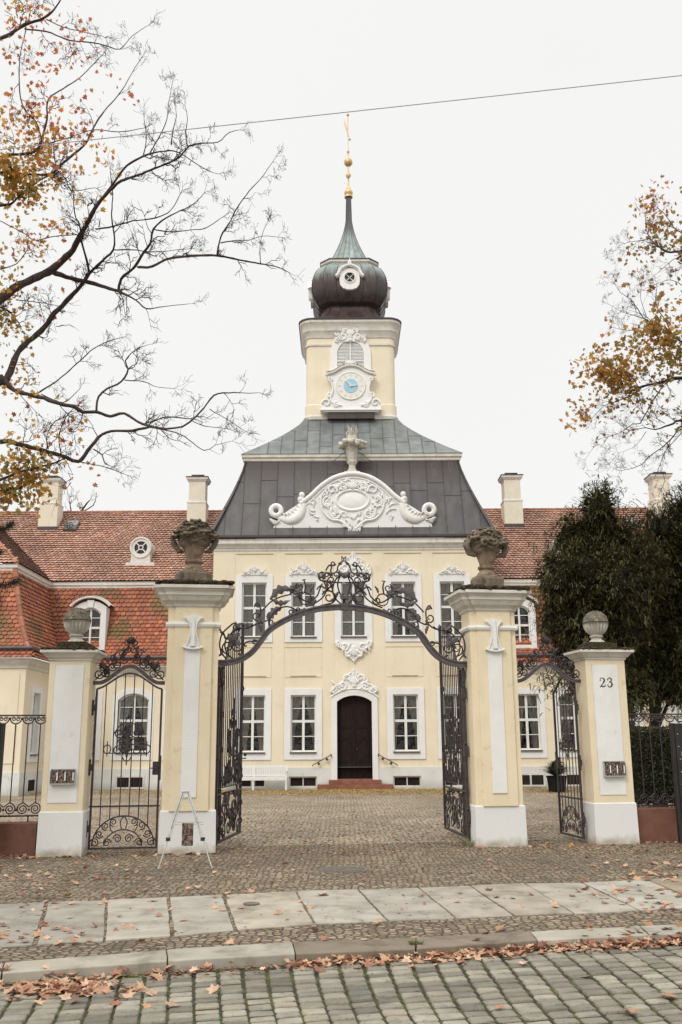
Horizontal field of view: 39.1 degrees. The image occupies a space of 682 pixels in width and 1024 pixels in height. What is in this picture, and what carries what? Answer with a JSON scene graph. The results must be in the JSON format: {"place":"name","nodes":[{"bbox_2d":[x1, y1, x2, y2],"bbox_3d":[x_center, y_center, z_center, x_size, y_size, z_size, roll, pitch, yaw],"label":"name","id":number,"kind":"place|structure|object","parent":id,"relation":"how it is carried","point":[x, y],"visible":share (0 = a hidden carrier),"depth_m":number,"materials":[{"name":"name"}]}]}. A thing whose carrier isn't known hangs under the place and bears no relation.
{"place":"outdoors","nodes":[
{"label":"outdoors","id":0,"kind":"place"},
{"bbox_2d":[66,488,96,510],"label":"bare tree","id":1,"kind":"object","parent":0,"point":[80,507],"visible":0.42,"depth_m":53.89,"materials":[{"name":"brown plant"}]},
{"bbox_2d":[154,579,234,854],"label":"gate pier","id":2,"kind":"structure","parent":0,"point":[194,607],"depth_m":14.88,"materials":[{"name":"yellow paint"}]},
{"bbox_2d":[170,518,218,579],"bbox_3d":[-2.404,0.687,15.748,0.801,1.145,0.734,2,-14,-8],"label":"stone urn","id":3,"kind":"object","parent":2,"relation":"on","point":[195,537],"visible":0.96,"depth_m":15.62,"materials":[{"name":"grey stone"}]},
{"bbox_2d":[215,623,246,845],"bbox_3d":[-1.830,3.587,16.158,0.134,3.669,2.088,-2,-14,5],"label":"gate leaf","id":4,"kind":"object","parent":2,"relation":"attached to","point":[235,737],"visible":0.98,"depth_m":15.96,"materials":[{"name":"metal"}]},
{"bbox_2d":[218,556,466,666],"bbox_3d":[0.056,1.630,15.897,4.141,1.837,0.163,2,-14,-8],"label":"gate overthrow","id":5,"kind":"object","parent":2,"relation":"attached to","point":[410,626],"visible":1,"depth_m":15.93,"materials":[{"name":"metal"}]},
{"bbox_2d":[0,787,670,847],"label":"courtyard","id":6,"kind":"structure","parent":0,"point":[405,805],"depth_m":21.45,"materials":[{"name":"grey stone"}]},
{"bbox_2d":[221,765,287,790],"bbox_3d":[-3.043,9.272,33.465,2.340,0.830,0.500,0,-14,0],"label":"garden bench","id":7,"kind":"object","parent":6,"relation":"on","point":[254,778],"visible":0.58,"depth_m":33.69,"materials":[{"name":"white paint"}]},
{"bbox_2d":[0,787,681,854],"bbox_3d":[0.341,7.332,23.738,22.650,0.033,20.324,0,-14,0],"label":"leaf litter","id":8,"kind":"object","parent":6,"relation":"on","point":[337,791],"visible":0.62,"depth_m":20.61,"materials":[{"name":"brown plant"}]},
{"bbox_2d":[0,113,681,795],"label":"palace","id":9,"kind":"structure","parent":6,"relation":"on","point":[354,693],"depth_m":36.06,"materials":[{"name":"yellow paint"}]},
{"bbox_2d":[237,780,264,787],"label":"cellar window","id":10,"kind":"structure","parent":9,"relation":"in","point":[258,783],"depth_m":34.28,"materials":[{"name":"black glass"}]},
{"bbox_2d":[234,689,271,759],"bbox_3d":[-3.203,7.680,34.735,1.360,2.500,0.337,0,-13,0],"label":"window","id":11,"kind":"structure","parent":9,"relation":"in","point":[261,697],"depth_m":34.81,"materials":[{"name":"white paint"}]},
{"bbox_2d":[235,575,272,642],"bbox_3d":[-3.228,3.601,35.715,1.380,2.510,0.338,0,-13,0],"label":"window","id":12,"kind":"structure","parent":9,"relation":"in","point":[250,589],"depth_m":35.80,"materials":[{"name":"white paint"}]},
{"bbox_2d":[289,776,316,787],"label":"cellar window","id":13,"kind":"structure","parent":9,"relation":"in","point":[304,781],"depth_m":34.27,"materials":[{"name":"black glass"}]},
{"bbox_2d":[284,689,321,759],"bbox_3d":[-1.363,7.669,34.735,1.360,2.500,0.337,0,-13,0],"label":"window","id":14,"kind":"structure","parent":9,"relation":"in","point":[294,698],"depth_m":34.76,"materials":[{"name":"white paint"}]},
{"bbox_2d":[285,575,321,641],"bbox_3d":[-1.388,3.590,35.714,1.380,2.510,0.337,0,-13,0],"label":"window","id":15,"kind":"structure","parent":9,"relation":"in","point":[307,628],"depth_m":35.71,"materials":[{"name":"white paint"}]},
{"bbox_2d":[312,754,331,766],"bbox_3d":[-0.675,8.864,34.276,0.709,0.440,0.146,0,-14,0],"label":"handrail","id":16,"kind":"object","parent":9,"relation":"attached to","point":[326,759],"visible":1,"depth_m":34.21,"materials":[{"name":"metal"}]},
{"bbox_2d":[333,425,370,471],"bbox_3d":[0.425,-2.391,37.328,1.570,2.033,1.183,0,-14,0],"label":"stone vase","id":17,"kind":"object","parent":9,"relation":"on","point":[351,444],"visible":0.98,"depth_m":37.09,"materials":[{"name":"grey stone"}]},
{"bbox_2d":[334,574,372,642],"bbox_3d":[0.462,3.588,35.712,1.400,2.570,0.338,0,-13,0],"label":"window","id":18,"kind":"structure","parent":9,"relation":"in","point":[350,626],"depth_m":35.68,"materials":[{"name":"white paint"}]},
{"bbox_2d":[337,696,371,778],"bbox_3d":[0.490,8.135,34.752,1.260,2.920,0.157,0,-13,0],"label":"door","id":19,"kind":"structure","parent":9,"relation":"in","point":[354,713],"depth_m":34.73,"materials":[{"name":"wood"}]},
{"bbox_2d":[378,754,397,765],"bbox_3d":[1.663,8.850,34.276,0.709,0.440,0.146,0,-14,0],"label":"handrail","id":20,"kind":"object","parent":9,"relation":"attached to","point":[390,763],"visible":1,"depth_m":34.21,"materials":[{"name":"metal"}]},
{"bbox_2d":[384,574,422,641],"bbox_3d":[2.322,3.567,35.715,1.380,2.510,0.338,0,-13,0],"label":"window","id":21,"kind":"structure","parent":9,"relation":"in","point":[413,581],"depth_m":35.75,"materials":[{"name":"white paint"}]},
{"bbox_2d":[387,688,425,758],"bbox_3d":[2.347,7.646,34.735,1.360,2.500,0.338,0,-13,0],"label":"window","id":22,"kind":"structure","parent":9,"relation":"in","point":[414,697],"depth_m":34.77,"materials":[{"name":"white paint"}]},
{"bbox_2d":[393,776,420,786],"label":"cellar window","id":23,"kind":"structure","parent":9,"relation":"in","point":[398,781],"depth_m":34.28,"materials":[{"name":"black glass"}]},
{"bbox_2d":[437,688,460,758],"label":"window","id":24,"kind":"structure","parent":9,"relation":"in","point":[438,689],"depth_m":34.75,"materials":[{"name":"white paint"}]},
{"bbox_2d":[433,574,469,640],"bbox_3d":[4.142,3.556,35.715,1.380,2.510,0.338,0,-13,0],"label":"window","id":25,"kind":"structure","parent":9,"relation":"in","point":[443,584],"depth_m":35.80,"materials":[{"name":"white paint"}]},
{"bbox_2d":[445,776,461,786],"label":"cellar window","id":26,"kind":"structure","parent":9,"relation":"in","point":[446,783],"depth_m":34.24,"materials":[{"name":"white"}]},
{"bbox_2d":[534,760,575,791],"bbox_3d":[7.023,8.616,31.398,1.584,1.020,1.658,0,-14,0],"label":"potted plant","id":27,"kind":"object","parent":6,"relation":"on","point":[552,781],"visible":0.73,"depth_m":31.16,"materials":[{"name":"green plant"}]},
{"bbox_2d":[525,462,677,725],"bbox_3d":[5.926,2.945,22.380,3.963,7.959,3.193,0,-14,0],"label":"yew tree","id":28,"kind":"object","parent":6,"relation":"on","point":[611,570],"visible":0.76,"depth_m":22.14,"materials":[{"name":"green plant"}]},
{"bbox_2d":[559,174,681,502],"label":"autumn tree","id":29,"kind":"object","parent":6,"relation":"on","point":[603,373],"visible":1,"depth_m":19.67,"materials":[{"name":"orange plant"}]},
{"bbox_2d":[629,725,674,806],"bbox_3d":[6.105,4.719,16.979,2.333,1.885,0.947,2,-14,-8],"label":"hedge","id":30,"kind":"object","parent":6,"relation":"on","point":[647,762],"visible":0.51,"depth_m":16.62,"materials":[{"name":"green plant"}]},
{"bbox_2d":[631,469,681,806],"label":"yew tree","id":31,"kind":"object","parent":6,"relation":"on","point":[667,529],"visible":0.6,"depth_m":23.02,"materials":[{"name":"green plant"}]},
{"bbox_2d":[0,839,681,964],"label":"forecourt","id":32,"kind":"structure","parent":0,"point":[168,881],"depth_m":11.79,"materials":[{"name":"stone"}]},
{"bbox_2d":[0,723,5,797],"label":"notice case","id":33,"kind":"object","parent":32,"relation":"on","point":[2,733],"visible":1,"depth_m":14.26,"materials":[{"name":"metal"}]},
{"bbox_2d":[0,821,37,856],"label":"wall","id":34,"kind":"structure","parent":32,"relation":"on","point":[18,838],"depth_m":14.24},
{"bbox_2d":[0,715,45,821],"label":"iron railing","id":35,"kind":"object","parent":34,"relation":"on","point":[19,718],"visible":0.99,"depth_m":14.63,"materials":[{"name":"black metal"}]},
{"bbox_2d":[35,646,106,856],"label":"gate pier","id":36,"kind":"structure","parent":32,"relation":"on","point":[63,817],"depth_m":14.54,"materials":[{"name":"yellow paint"}]},
{"bbox_2d":[49,769,75,784],"bbox_3d":[-4.165,3.962,14.372,0.370,0.225,0.070,0,-14,-3],"label":"wall plaque","id":37,"kind":"object","parent":36,"relation":"attached to","point":[62,776],"visible":1,"depth_m":14.35,"materials":[{"name":"metal"}]},
{"bbox_2d":[57,608,93,647],"bbox_3d":[-4.180,1.846,15.191,0.494,0.672,0.440,0,-14,-3],"label":"stone urn","id":38,"kind":"object","parent":36,"relation":"on","point":[77,622],"visible":0.99,"depth_m":15.06,"materials":[{"name":"grey stone"}]},
{"bbox_2d":[86,672,162,849],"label":"side gate","id":39,"kind":"structure","parent":36,"relation":"attached to","point":[156,766],"depth_m":14.82,"materials":[{"name":"metal"}]},
{"bbox_2d":[93,636,164,684],"bbox_3d":[-3.338,2.349,15.213,1.100,0.766,0.094,2,-14,-8],"label":"gate overthrow","id":40,"kind":"object","parent":36,"relation":"attached to","point":[106,670],"visible":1,"depth_m":15.18,"materials":[{"name":"metal"}]},
{"bbox_2d":[0,0,302,517],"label":"maple tree","id":41,"kind":"object","parent":32,"relation":"on","point":[15,177],"visible":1,"depth_m":13.46,"materials":[{"name":"orange plant"}]},
{"bbox_2d":[0,517,21,591],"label":"conifer branch","id":42,"kind":"object","parent":41,"relation":"attached to","point":[3,529],"visible":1,"depth_m":13.20,"materials":[{"name":"green plant"}]},
{"bbox_2d":[158,790,212,868],"bbox_3d":[-2.052,4.245,12.864,0.724,0.982,0.256,0,-14,0],"label":"display stand","id":43,"kind":"object","parent":32,"relation":"on","point":[202,837],"visible":1,"depth_m":12.88,"materials":[{"name":"metal"}]},
{"bbox_2d":[182,823,193,845],"bbox_3d":[-2.052,4.311,12.835,0.150,0.290,0.012,0,-14,0],"label":"leaflet box","id":44,"kind":"object","parent":43,"relation":"hanging from","point":[187,834],"visible":1,"depth_m":12.83,"materials":[{"name":"multicoloured paper"}]},
{"bbox_2d":[318,866,368,872],"bbox_3d":[0.034,4.662,12.534,0.660,0.010,0.660,0,-14,0],"label":"manhole cover","id":45,"kind":"object","parent":32,"relation":"on","point":[342,869],"visible":1,"depth_m":12.48,"materials":[{"name":"metal"}]},
{"bbox_2d":[462,837,473,846],"bbox_3d":[2.102,5.226,15.261,0.450,0.162,0.309,0,-14,0],"label":"grass tuft","id":46,"kind":"object","parent":32,"relation":"on","point":[468,839],"visible":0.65,"depth_m":15.24,"materials":[{"name":"plant"}]},
{"bbox_2d":[444,584,531,846],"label":"gate pier","id":47,"kind":"structure","parent":32,"relation":"on","point":[496,805],"depth_m":15.59,"materials":[{"name":"yellow paint"}]},
{"bbox_2d":[438,626,470,840],"bbox_3d":[1.986,3.709,16.763,0.134,3.669,2.088,1,-14,-5],"label":"gate leaf","id":48,"kind":"object","parent":47,"relation":"attached to","point":[461,767],"visible":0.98,"depth_m":16.62,"materials":[{"name":"metal"}]},
{"bbox_2d":[463,527,508,586],"bbox_3d":[2.506,0.822,16.459,0.777,1.157,0.730,-3,-14,12],"label":"stone urn","id":49,"kind":"object","parent":47,"relation":"on","point":[484,545],"visible":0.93,"depth_m":16.33,"materials":[{"name":"grey stone"}]},
{"bbox_2d":[563,646,639,844],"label":"gate pier","id":50,"kind":"structure","parent":32,"relation":"on","point":[609,808],"depth_m":15.80,"materials":[{"name":"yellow paint"}]},
{"bbox_2d":[517,636,580,682],"bbox_3d":[3.462,2.487,16.216,1.190,0.786,0.094,2,-14,-8],"label":"gate overthrow","id":51,"kind":"object","parent":50,"relation":"attached to","point":[536,667],"visible":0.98,"depth_m":16.19,"materials":[{"name":"metal"}]},
{"bbox_2d":[552,677,585,838],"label":"side gate","id":52,"kind":"structure","parent":50,"relation":"attached to","point":[562,747],"depth_m":16.35,"materials":[{"name":"metal"}]},
{"bbox_2d":[577,611,616,648],"bbox_3d":[4.367,2.024,16.449,0.546,0.672,0.440,2,-14,-8],"label":"stone urn","id":53,"kind":"object","parent":50,"relation":"on","point":[595,625],"visible":0.99,"depth_m":16.32,"materials":[{"name":"grey stone"}]},
{"bbox_2d":[602,761,626,776],"bbox_3d":[4.454,4.181,15.631,0.370,0.245,0.070,2,-14,-8],"label":"wall plaque","id":54,"kind":"object","parent":50,"relation":"attached to","point":[614,768],"visible":1,"depth_m":15.61,"materials":[{"name":"metal"}]},
{"bbox_2d":[637,807,677,842],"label":"wall","id":55,"kind":"structure","parent":32,"relation":"on","point":[655,824],"depth_m":15.70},
{"bbox_2d":[628,713,681,807],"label":"iron railing","id":56,"kind":"object","parent":55,"relation":"on","point":[650,717],"visible":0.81,"depth_m":16.12,"materials":[{"name":"black metal"}]},
{"bbox_2d":[0,942,681,1023],"bbox_3d":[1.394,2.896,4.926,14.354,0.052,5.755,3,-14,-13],"label":"road","id":57,"kind":"structure","parent":0,"point":[312,1006],"depth_m":6.47,"materials":[{"name":"stone"}]},
{"bbox_2d":[34,998,43,1004],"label":"fallen leaf","id":58,"kind":"object","parent":57,"relation":"on","point":[39,1001],"visible":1,"depth_m":6.31,"materials":[{"name":"beige plant"}]},
{"bbox_2d":[142,1002,152,1008],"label":"fallen leaf","id":59,"kind":"object","parent":57,"relation":"on","point":[145,1005],"visible":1,"depth_m":6.20,"materials":[{"name":"plant"}]},
{"bbox_2d":[164,1000,179,1006],"bbox_3d":[-1.098,3.186,6.235,0.108,0.025,0.116,0,-14,0],"label":"fallen leaf","id":60,"kind":"object","parent":57,"relation":"on","point":[171,1003],"visible":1,"depth_m":6.23,"materials":[{"name":"beige plant"}]},
{"bbox_2d":[207,983,219,993],"bbox_3d":[-0.876,3.270,6.574,0.110,0.063,0.102,-10,-17,36],"label":"fallen leaf","id":61,"kind":"object","parent":57,"relation":"on","point":[212,989],"visible":1,"depth_m":6.59,"materials":[{"name":"beige plant"}]},
{"bbox_2d":[313,963,325,972],"bbox_3d":[-0.170,3.407,7.168,0.114,0.057,0.113,6,-15,-26],"label":"fallen leaf","id":62,"kind":"object","parent":57,"relation":"on","point":[318,969],"visible":1,"depth_m":7.17,"materials":[{"name":"orange plant"}]},
{"bbox_2d":[0,841,681,1005],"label":"fallen leaves","id":63,"kind":"object","parent":57,"relation":"on","point":[90,986],"depth_m":7.72,"materials":[{"name":"brown plant"}]},
{"bbox_2d":[0,925,681,983],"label":"kerb","id":64,"kind":"structure","parent":57,"relation":"on","point":[256,955],"depth_m":7.56,"materials":[{"name":"stone"}]},
{"bbox_2d":[407,938,425,946],"bbox_3d":[0.607,3.489,7.774,0.172,0.062,0.120,0,-14,0],"label":"grass tuft","id":65,"kind":"object","parent":64,"relation":"on","point":[415,943],"visible":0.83,"depth_m":7.77,"materials":[{"name":"green plant"}]},
{"bbox_2d":[622,1008,639,1012],"bbox_3d":[1.806,3.107,5.994,0.122,0.027,0.113,0,-14,0],"label":"fallen leaf","id":66,"kind":"object","parent":57,"relation":"on","point":[633,1011],"visible":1,"depth_m":5.99,"materials":[{"name":"orange plant"}]},
{"bbox_2d":[660,993,677,997],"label":"fallen leaf","id":67,"kind":"object","parent":57,"relation":"on","point":[669,994],"visible":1,"depth_m":6.37,"materials":[{"name":"orange plant"}]},
{"bbox_2d":[0,877,681,947],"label":"pavement","id":68,"kind":"structure","parent":0,"point":[341,906],"depth_m":9.52,"materials":[{"name":"stone"}]},
{"bbox_2d":[243,902,259,904],"bbox_3d":[-0.914,3.993,9.796,0.170,0.012,0.170,0,-14,0],"label":"valve cap","id":69,"kind":"object","parent":68,"relation":"in","point":[250,903],"visible":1,"depth_m":9.75,"materials":[{"name":"metal"}]},
{"bbox_2d":[0,75,681,149],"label":"overhead cable","id":70,"kind":"object","parent":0,"point":[340,112],"visible":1,"depth_m":11.65,"materials":[{"name":"grey metal"}]},
{"bbox_2d":[0,0,681,666],"label":"sky","id":71,"kind":"structure","parent":0,"point":[490,222],"materials":[{"name":"white"}]},
{"bbox_2d":[668,723,681,842],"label":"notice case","id":72,"kind":"object","parent":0,"point":[675,732],"visible":1,"depth_m":15.69,"materials":[{"name":"metal"}]}
]}

